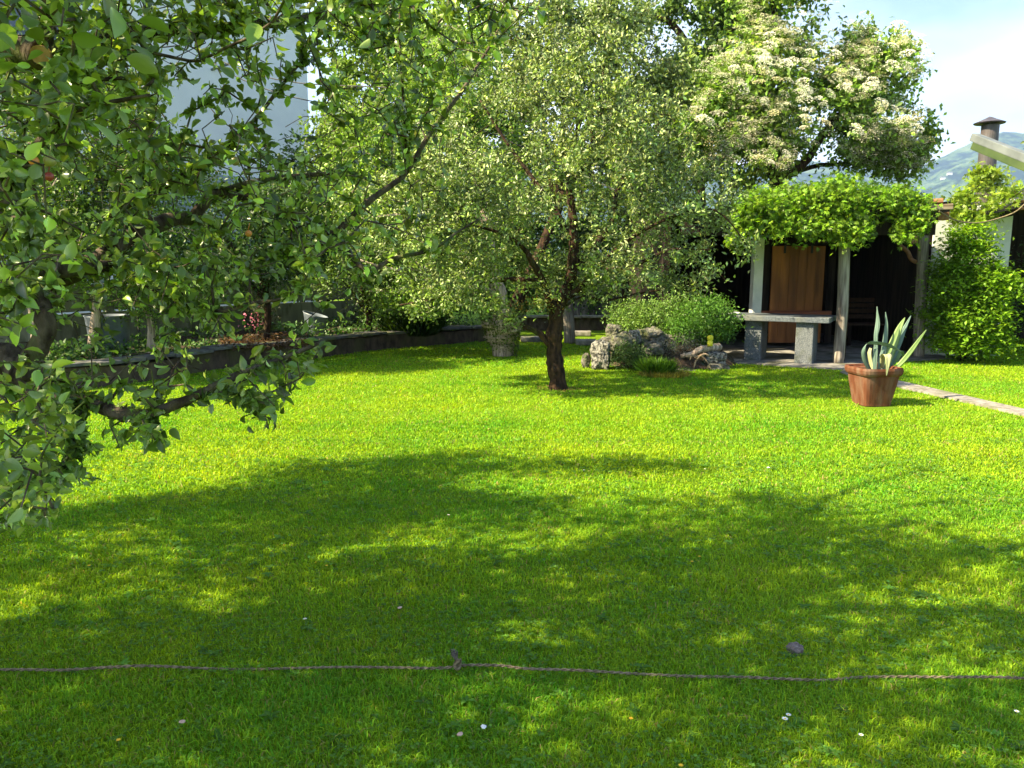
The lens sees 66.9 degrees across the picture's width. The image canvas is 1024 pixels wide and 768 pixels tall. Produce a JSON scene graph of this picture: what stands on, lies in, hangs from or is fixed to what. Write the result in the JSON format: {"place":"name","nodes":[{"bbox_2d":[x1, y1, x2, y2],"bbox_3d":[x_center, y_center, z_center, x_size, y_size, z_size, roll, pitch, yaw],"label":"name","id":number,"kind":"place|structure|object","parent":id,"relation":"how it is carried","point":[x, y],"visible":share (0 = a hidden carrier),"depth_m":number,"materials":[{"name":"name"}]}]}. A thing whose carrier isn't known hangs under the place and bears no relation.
{"place":"outdoors","nodes":[
{"label":"outdoors","id":0,"kind":"place"},
{"bbox_2d":[0,284,1023,767],"bbox_3d":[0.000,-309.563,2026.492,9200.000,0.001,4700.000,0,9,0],"label":"ground","id":1,"kind":"structure","parent":0,"point":[522,594],"depth_m":3.87,"materials":[{"name":"green plant"}]},
{"bbox_2d":[0,0,315,316],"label":"apartment house","id":2,"kind":"structure","parent":1,"relation":"on","point":[280,115],"depth_m":21.79,"materials":[{"name":"paint"}]},
{"bbox_2d":[0,0,63,41],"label":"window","id":3,"kind":"structure","parent":2,"relation":"in","point":[13,23],"depth_m":17.77,"materials":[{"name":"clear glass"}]},
{"bbox_2d":[138,23,608,155],"bbox_3d":[-5.340,-6.722,16.671,17.806,5.266,0.022,6,11,35],"label":"overhead cable","id":4,"kind":"object","parent":2,"relation":"attached to","point":[360,86],"visible":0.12,"depth_m":15.26,"materials":[{"name":"metal"}]},
{"bbox_2d":[169,41,620,193],"bbox_3d":[-5.243,-6.532,17.055,18.183,5.898,0.022,6,11,35],"label":"overhead cable","id":5,"kind":"object","parent":2,"relation":"attached to","point":[416,113],"visible":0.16,"depth_m":15.59,"materials":[{"name":"metal"}]},
{"bbox_2d":[0,278,385,349],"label":"concrete fence","id":6,"kind":"object","parent":1,"relation":"on","point":[292,313],"visible":0.06,"depth_m":14.47,"materials":[{"name":"grey concrete"}]},
{"bbox_2d":[45,322,461,364],"bbox_3d":[-5.074,-0.682,13.139,2.741,0.220,12.159,7,11,38],"label":"flower bed","id":7,"kind":"object","parent":1,"relation":"on","point":[183,338],"visible":0.11,"depth_m":13.62,"materials":[{"name":"soil"}]},
{"bbox_2d":[0,134,137,337],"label":"tree","id":8,"kind":"object","parent":7,"relation":"on","point":[69,206],"visible":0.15,"depth_m":10.10,"materials":[{"name":"green plant"}]},
{"bbox_2d":[83,314,130,350],"bbox_3d":[-6.041,-0.772,11.617,0.657,0.520,0.657,0,9,0],"label":"zinc tub","id":9,"kind":"object","parent":7,"relation":"on","point":[124,330],"visible":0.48,"depth_m":11.44,"materials":[{"name":"metal"}]},
{"bbox_2d":[0,27,233,355],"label":"tree","id":10,"kind":"object","parent":7,"relation":"on","point":[95,319],"visible":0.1,"depth_m":10.62,"materials":[{"name":"green plant"}]},
{"bbox_2d":[136,290,140,343],"bbox_3d":[-6.070,-1.081,12.582,0.294,1.117,0.216,-5,10,-28],"label":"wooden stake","id":11,"kind":"object","parent":7,"relation":"on","point":[139,340],"depth_m":12.60,"materials":[{"name":"wood"}]},
{"bbox_2d":[33,143,248,352],"bbox_3d":[-5.512,-1.870,11.253,3.210,3.508,2.844,0,9,0],"label":"tree","id":12,"kind":"object","parent":7,"relation":"on","point":[180,238],"visible":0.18,"depth_m":10.96,"materials":[{"name":"green plant"}]},
{"bbox_2d":[1,314,479,363],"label":"ground cover","id":13,"kind":"object","parent":7,"relation":"on","point":[57,352],"visible":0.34,"depth_m":12.30,"materials":[{"name":"green plant"}]},
{"bbox_2d":[238,295,280,334],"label":"flowering shrub","id":14,"kind":"object","parent":7,"relation":"on","point":[257,320],"visible":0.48,"depth_m":14.48,"materials":[{"name":"pink plant"}]},
{"bbox_2d":[217,332,311,351],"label":"bark mulch","id":15,"kind":"object","parent":7,"relation":"on","point":[248,340],"visible":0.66,"depth_m":12.87,"materials":[{"name":"brown wood"}]},
{"bbox_2d":[180,153,350,341],"bbox_3d":[-4.258,-2.130,13.124,3.082,3.465,2.551,0,9,0],"label":"tree","id":16,"kind":"object","parent":7,"relation":"on","point":[260,236],"visible":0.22,"depth_m":12.88,"materials":[{"name":"green plant"}]},
{"bbox_2d":[303,311,327,333],"bbox_3d":[-3.844,-1.165,15.199,0.488,0.540,0.488,0,9,0],"label":"zinc tub","id":17,"kind":"object","parent":7,"relation":"on","point":[319,318],"visible":0.62,"depth_m":15.04,"materials":[{"name":"metal"}]},
{"bbox_2d":[310,209,440,335],"bbox_3d":[-2.602,-2.120,15.005,3.454,2.872,2.756,0,9,0],"label":"shrub","id":18,"kind":"object","parent":7,"relation":"on","point":[366,307],"visible":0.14,"depth_m":15.07,"materials":[{"name":"green plant"}]},
{"bbox_2d":[372,311,450,336],"bbox_3d":[-2.021,-1.231,15.604,1.686,0.700,1.767,0,9,0],"label":"grass tuft","id":19,"kind":"object","parent":7,"relation":"on","point":[398,324],"visible":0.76,"depth_m":15.18,"materials":[{"name":"green plant"}]},
{"bbox_2d":[52,325,486,389],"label":"kerb wall","id":20,"kind":"structure","parent":1,"relation":"on","point":[221,356],"depth_m":12.45,"materials":[{"name":"stone"}]},
{"bbox_2d":[0,0,547,536],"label":"apple tree","id":21,"kind":"object","parent":1,"relation":"on","point":[68,70],"visible":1,"depth_m":2.77,"materials":[{"name":"green plant"}]},
{"bbox_2d":[229,120,387,302],"bbox_3d":[-4.726,-3.874,19.199,4.672,5.081,3.097,0,9,0],"label":"dark tree","id":22,"kind":"object","parent":1,"relation":"on","point":[296,152],"visible":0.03,"depth_m":18.61,"materials":[{"name":"green plant"}]},
{"bbox_2d":[294,0,544,263],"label":"bright tree","id":23,"kind":"object","parent":1,"relation":"on","point":[353,74],"visible":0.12,"depth_m":17.01,"materials":[{"name":"green plant"}]},
{"bbox_2d":[343,249,511,327],"bbox_3d":[-1.839,-2.041,16.832,3.998,2.658,2.633,0,9,0],"label":"dark shrub","id":24,"kind":"object","parent":1,"relation":"on","point":[373,316],"visible":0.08,"depth_m":16.60,"materials":[{"name":"green plant"}]},
{"bbox_2d":[312,11,560,356],"bbox_3d":[-1.645,-3.340,13.874,4.020,5.858,3.988,-8,12,-41],"label":"fruit tree","id":25,"kind":"object","parent":1,"relation":"on","point":[503,344],"visible":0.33,"depth_m":13.12,"materials":[{"name":"green plant"}]},
{"bbox_2d":[0,648,1023,681],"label":"rope","id":26,"kind":"object","parent":1,"relation":"on","point":[457,661],"visible":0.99,"depth_m":3.04,"materials":[{"name":"grey fabric"}]},
{"bbox_2d":[461,130,593,315],"bbox_3d":[0.070,-4.642,22.106,4.810,5.709,2.998,0,9,0],"label":"dark tree","id":27,"kind":"object","parent":1,"relation":"on","point":[539,232],"visible":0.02,"depth_m":21.72,"materials":[{"name":"green plant"}]},
{"bbox_2d":[520,336,541,341],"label":"flat stone","id":28,"kind":"object","parent":1,"relation":"on","point":[530,339],"visible":0.56,"depth_m":16.13,"materials":[{"name":"stone"}]},
{"bbox_2d":[319,9,762,391],"bbox_3d":[0.237,-2.160,9.669,5.385,4.616,3.852,0,9,0],"label":"apple tree","id":29,"kind":"object","parent":1,"relation":"on","point":[574,155],"visible":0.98,"depth_m":9.12,"materials":[{"name":"green plant"}]},
{"bbox_2d":[480,223,621,316],"bbox_3d":[1.954,-2.843,20.349,6.479,3.367,2.694,0,9,0],"label":"dark shrub","id":30,"kind":"object","parent":1,"relation":"on","point":[529,295],"visible":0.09,"depth_m":20.17,"materials":[{"name":"green plant"}]},
{"bbox_2d":[563,303,574,343],"bbox_3d":[1.180,-1.245,15.916,0.271,0.845,0.237,0,9,0],"label":"wooden stake","id":31,"kind":"object","parent":1,"relation":"on","point":[569,327],"visible":0.82,"depth_m":15.84,"materials":[{"name":"grey wood"}]},
{"bbox_2d":[518,315,620,330],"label":"terrace wall","id":32,"kind":"structure","parent":1,"relation":"on","point":[584,322],"depth_m":19.13,"materials":[{"name":"grey concrete"}]},
{"bbox_2d":[575,330,590,335],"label":"flat stone","id":33,"kind":"object","parent":1,"relation":"on","point":[582,333],"visible":0.56,"depth_m":17.51,"materials":[{"name":"beige stone"}]},
{"bbox_2d":[548,270,621,314],"bbox_3d":[3.200,-2.246,20.230,4.500,1.560,0.098,0,9,0],"label":"board fence","id":34,"kind":"object","parent":1,"relation":"on","point":[577,312],"visible":0.02,"depth_m":20.21,"materials":[{"name":"brown wood"}]},
{"bbox_2d":[575,339,595,344],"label":"flat stone","id":35,"kind":"object","parent":1,"relation":"on","point":[583,341],"visible":0.65,"depth_m":15.53,"materials":[{"name":"grey stone"}]},
{"bbox_2d":[581,353,590,367],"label":"rock","id":36,"kind":"object","parent":1,"relation":"on","point":[586,360],"visible":0.96,"depth_m":12.13,"materials":[{"name":"grey stone"}]},
{"bbox_2d":[479,0,706,312],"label":"tree","id":37,"kind":"object","parent":1,"relation":"on","point":[665,75],"visible":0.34,"depth_m":16.23,"materials":[{"name":"green plant"}]},
{"bbox_2d":[590,339,610,369],"bbox_3d":[1.367,-0.440,12.027,0.315,0.521,0.336,2,9,14],"label":"rock","id":38,"kind":"object","parent":1,"relation":"on","point":[598,349],"visible":0.88,"depth_m":11.89,"materials":[{"name":"grey stone"}]},
{"bbox_2d":[601,334,653,369],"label":"rockery shrub","id":39,"kind":"object","parent":1,"relation":"on","point":[624,353],"visible":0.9,"depth_m":11.84,"materials":[{"name":"green plant"}]},
{"bbox_2d":[554,135,710,266],"bbox_3d":[3.628,-4.502,21.983,4.978,5.464,3.068,0,9,0],"label":"dark tree","id":40,"kind":"object","parent":1,"relation":"on","point":[586,221],"visible":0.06,"depth_m":21.64,"materials":[{"name":"green plant"}]},
{"bbox_2d":[631,356,682,374],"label":"grass tuft","id":41,"kind":"object","parent":1,"relation":"on","point":[654,366],"visible":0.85,"depth_m":11.34,"materials":[{"name":"green plant"}]},
{"bbox_2d":[637,368,691,378],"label":"grass tuft","id":42,"kind":"object","parent":1,"relation":"on","point":[677,374],"visible":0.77,"depth_m":11.18,"materials":[{"name":"green plant"}]},
{"bbox_2d":[610,342,735,369],"bbox_3d":[2.564,-0.578,13.064,2.400,0.437,2.300,0,9,0],"label":"rockery mound","id":43,"kind":"object","parent":1,"relation":"on","point":[687,363],"visible":0.08,"depth_m":12.18,"materials":[{"name":"soil"}]},
{"bbox_2d":[605,324,623,336],"bbox_3d":[1.672,-0.861,12.713,0.281,0.254,0.279,-3,9,-20],"label":"rock","id":44,"kind":"object","parent":43,"relation":"on","point":[612,330],"visible":0.61,"depth_m":12.61,"materials":[{"name":"grey stone"}]},
{"bbox_2d":[609,331,637,351],"bbox_3d":[1.767,-0.646,12.332,0.476,0.404,0.470,0,9,0],"label":"rock","id":45,"kind":"object","parent":43,"relation":"on","point":[617,338],"visible":0.49,"depth_m":12.19,"materials":[{"name":"grey stone"}]},
{"bbox_2d":[600,336,611,341],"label":"rock","id":46,"kind":"object","parent":45,"relation":"on","point":[608,338],"visible":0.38,"depth_m":12.37,"materials":[{"name":"beige stone"}]},
{"bbox_2d":[628,330,640,346],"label":"rock","id":47,"kind":"object","parent":45,"relation":"on","point":[635,334],"visible":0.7,"depth_m":12.21,"materials":[{"name":"grey stone"}]},
{"bbox_2d":[599,285,699,333],"bbox_3d":[2.404,-1.124,13.075,1.862,1.102,1.517,0,9,0],"label":"rockery shrub","id":48,"kind":"object","parent":43,"relation":"on","point":[642,319],"visible":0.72,"depth_m":12.88,"materials":[{"name":"green plant"}]},
{"bbox_2d":[641,340,663,355],"bbox_3d":[2.206,-0.568,12.154,0.368,0.257,0.328,0,9,0],"label":"rock","id":49,"kind":"object","parent":43,"relation":"on","point":[657,347],"visible":0.86,"depth_m":12.05,"materials":[{"name":"grey stone"}]},
{"bbox_2d":[637,326,668,346],"bbox_3d":[2.244,-0.752,12.524,0.605,0.366,0.446,4,10,23],"label":"rock","id":50,"kind":"object","parent":43,"relation":"on","point":[652,333],"visible":0.52,"depth_m":12.36,"materials":[{"name":"grey stone"}]},
{"bbox_2d":[665,334,689,344],"bbox_3d":[2.680,-0.695,12.640,0.492,0.249,0.350,0,9,0],"label":"rock","id":51,"kind":"object","parent":43,"relation":"on","point":[671,336],"visible":0.15,"depth_m":12.50,"materials":[{"name":"grey stone"}]},
{"bbox_2d":[659,331,705,358],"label":"rockery shrub","id":52,"kind":"object","parent":43,"relation":"on","point":[679,347],"visible":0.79,"depth_m":12.19,"materials":[{"name":"green plant"}]},
{"bbox_2d":[680,343,721,357],"bbox_3d":[2.982,-0.518,12.114,0.700,0.225,0.217,-2,9,-15],"label":"driftwood log","id":53,"kind":"object","parent":43,"relation":"on","point":[706,348],"visible":0.96,"depth_m":12.04,"materials":[{"name":"grey wood"}]},
{"bbox_2d":[707,335,712,345],"bbox_3d":[3.079,-0.672,12.037,0.091,0.165,0.091,0,9,0],"label":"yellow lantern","id":54,"kind":"object","parent":53,"relation":"on","point":[709,339],"visible":1,"depth_m":12.01,"materials":[{"name":"yellow plastic"}]},
{"bbox_2d":[658,289,746,345],"bbox_3d":[3.127,-1.019,12.740,1.540,1.133,1.425,0,9,0],"label":"rockery shrub","id":55,"kind":"object","parent":43,"relation":"on","point":[705,320],"visible":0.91,"depth_m":12.42,"materials":[{"name":"green plant"}]},
{"bbox_2d":[702,351,726,363],"bbox_3d":[3.183,-0.413,12.182,0.408,0.229,0.280,0,9,0],"label":"rock","id":56,"kind":"object","parent":43,"relation":"on","point":[716,357],"visible":0.77,"depth_m":12.07,"materials":[{"name":"grey stone"}]},
{"bbox_2d":[707,363,729,369],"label":"rock","id":57,"kind":"object","parent":43,"relation":"on","point":[721,366],"visible":0.61,"depth_m":11.97,"materials":[{"name":"grey stone"}]},
{"bbox_2d":[569,0,781,207],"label":"dark tree","id":58,"kind":"object","parent":1,"relation":"on","point":[705,18],"visible":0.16,"depth_m":19.10,"materials":[{"name":"green plant"}]},
{"bbox_2d":[690,353,710,367],"bbox_3d":[2.919,-0.303,11.897,0.410,0.351,0.122,0,9,0],"label":"dry root","id":59,"kind":"object","parent":1,"relation":"on","point":[699,356],"visible":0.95,"depth_m":11.88,"materials":[{"name":"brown wood"}]},
{"bbox_2d":[786,642,803,655],"bbox_3d":[1.179,1.105,3.225,0.068,0.054,0.055,0,9,0],"label":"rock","id":60,"kind":"object","parent":1,"relation":"on","point":[796,648],"visible":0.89,"depth_m":3.21,"materials":[{"name":"grey stone"}]},
{"bbox_2d":[844,363,903,406],"bbox_3d":[4.169,0.016,8.967,0.509,0.447,0.509,-1,9,-7],"label":"terracotta pot","id":61,"kind":"object","parent":1,"relation":"on","point":[872,387],"visible":0.97,"depth_m":8.80,"materials":[{"name":"ceramic"}]},
{"bbox_2d":[861,308,925,375],"bbox_3d":[4.366,-0.500,8.879,0.776,0.769,0.385,-4,10,-24],"label":"agave","id":62,"kind":"object","parent":61,"relation":"in","point":[891,353],"visible":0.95,"depth_m":8.92,"materials":[{"name":"green plant"}]},
{"bbox_2d":[904,214,1023,361],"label":"hornbeam","id":63,"kind":"object","parent":1,"relation":"on","point":[976,310],"visible":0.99,"depth_m":12.45,"materials":[{"name":"green plant"}]},
{"bbox_2d":[924,190,1023,355],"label":"white outbuilding","id":64,"kind":"structure","parent":1,"relation":"on","point":[1013,223],"depth_m":13.52,"materials":[{"name":"paint"}]},
{"bbox_2d":[940,160,1023,238],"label":"vine","id":65,"kind":"object","parent":64,"relation":"attached to","point":[983,178],"visible":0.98,"depth_m":12.80,"materials":[{"name":"green plant"}]},
{"bbox_2d":[973,116,1006,204],"bbox_3d":[8.655,-3.941,14.166,0.524,1.817,0.524,0,9,0],"label":"chimney","id":66,"kind":"object","parent":64,"relation":"on","point":[990,126],"visible":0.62,"depth_m":14.00,"materials":[{"name":"metal"}]},
{"bbox_2d":[1000,235,1023,354],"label":"dark shrub","id":67,"kind":"object","parent":1,"relation":"on","point":[1020,310],"visible":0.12,"depth_m":13.69,"materials":[{"name":"green plant"}]},
{"bbox_2d":[304,0,1023,175],"label":"sky","id":68,"kind":"structure","parent":0,"point":[977,46],"materials":[{"name":"white"}]},
{"bbox_2d":[353,132,1023,263],"bbox_3d":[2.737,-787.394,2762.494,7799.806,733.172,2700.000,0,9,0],"label":"mountain","id":69,"kind":"structure","parent":0,"point":[957,163],"depth_m":2971.83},
{"bbox_2d":[707,333,951,369],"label":"patio","id":70,"kind":"structure","parent":0,"point":[781,354],"depth_m":13.75,"materials":[{"name":"grey stone"}]},
{"bbox_2d":[716,312,835,363],"bbox_3d":[4.179,-0.794,13.119,2.300,0.768,0.850,5,10,29],"label":"stone table","id":71,"kind":"object","parent":70,"relation":"on","point":[755,342],"visible":0.75,"depth_m":12.63,"materials":[{"name":"stone"}]},
{"bbox_2d":[621,198,953,362],"bbox_3d":[5.000,-1.976,15.070,4.900,2.733,5.910,0,9,0],"label":"pergola","id":72,"kind":"object","parent":70,"relation":"on","point":[786,279],"visible":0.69,"depth_m":14.96,"materials":[{"name":"brown wood"}]},
{"bbox_2d":[768,245,825,342],"bbox_3d":[5.507,-1.738,14.997,1.013,1.883,0.065,0,9,0],"label":"door","id":73,"kind":"structure","parent":72,"relation":"in","point":[797,275],"depth_m":14.96,"materials":[{"name":"brown wood"}]},
{"bbox_2d":[722,169,942,360],"bbox_3d":[5.013,-1.860,12.535,3.544,3.074,2.091,0,9,0],"label":"vine","id":74,"kind":"object","parent":72,"relation":"attached to","point":[839,197],"visible":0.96,"depth_m":11.80,"materials":[{"name":"green plant"}]},
{"bbox_2d":[938,204,1023,223],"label":"slack cable","id":75,"kind":"object","parent":72,"relation":"hanging from","point":[979,222],"visible":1,"depth_m":12.31,"materials":[{"name":"rubber"}]},
{"bbox_2d":[665,0,955,245],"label":"elder tree","id":76,"kind":"object","parent":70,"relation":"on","point":[853,87],"visible":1,"depth_m":15.32,"materials":[{"name":"green plant"}]},
{"bbox_2d":[846,298,884,345],"bbox_3d":[7.003,-1.241,15.363,0.950,0.910,0.538,0,9,0],"label":"slatted bench","id":77,"kind":"object","parent":70,"relation":"on","point":[849,331],"visible":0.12,"depth_m":15.55,"materials":[{"name":"brown wood"}]},
{"bbox_2d":[840,369,1023,416],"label":"path","id":78,"kind":"structure","parent":0,"point":[1014,410],"depth_m":9.31,"materials":[{"name":"beige stone"}]},
{"bbox_2d":[969,133,1023,170],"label":"awning box","id":79,"kind":"object","parent":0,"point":[1007,154],"visible":1,"depth_m":9.82,"materials":[{"name":"metal"}]}
]}

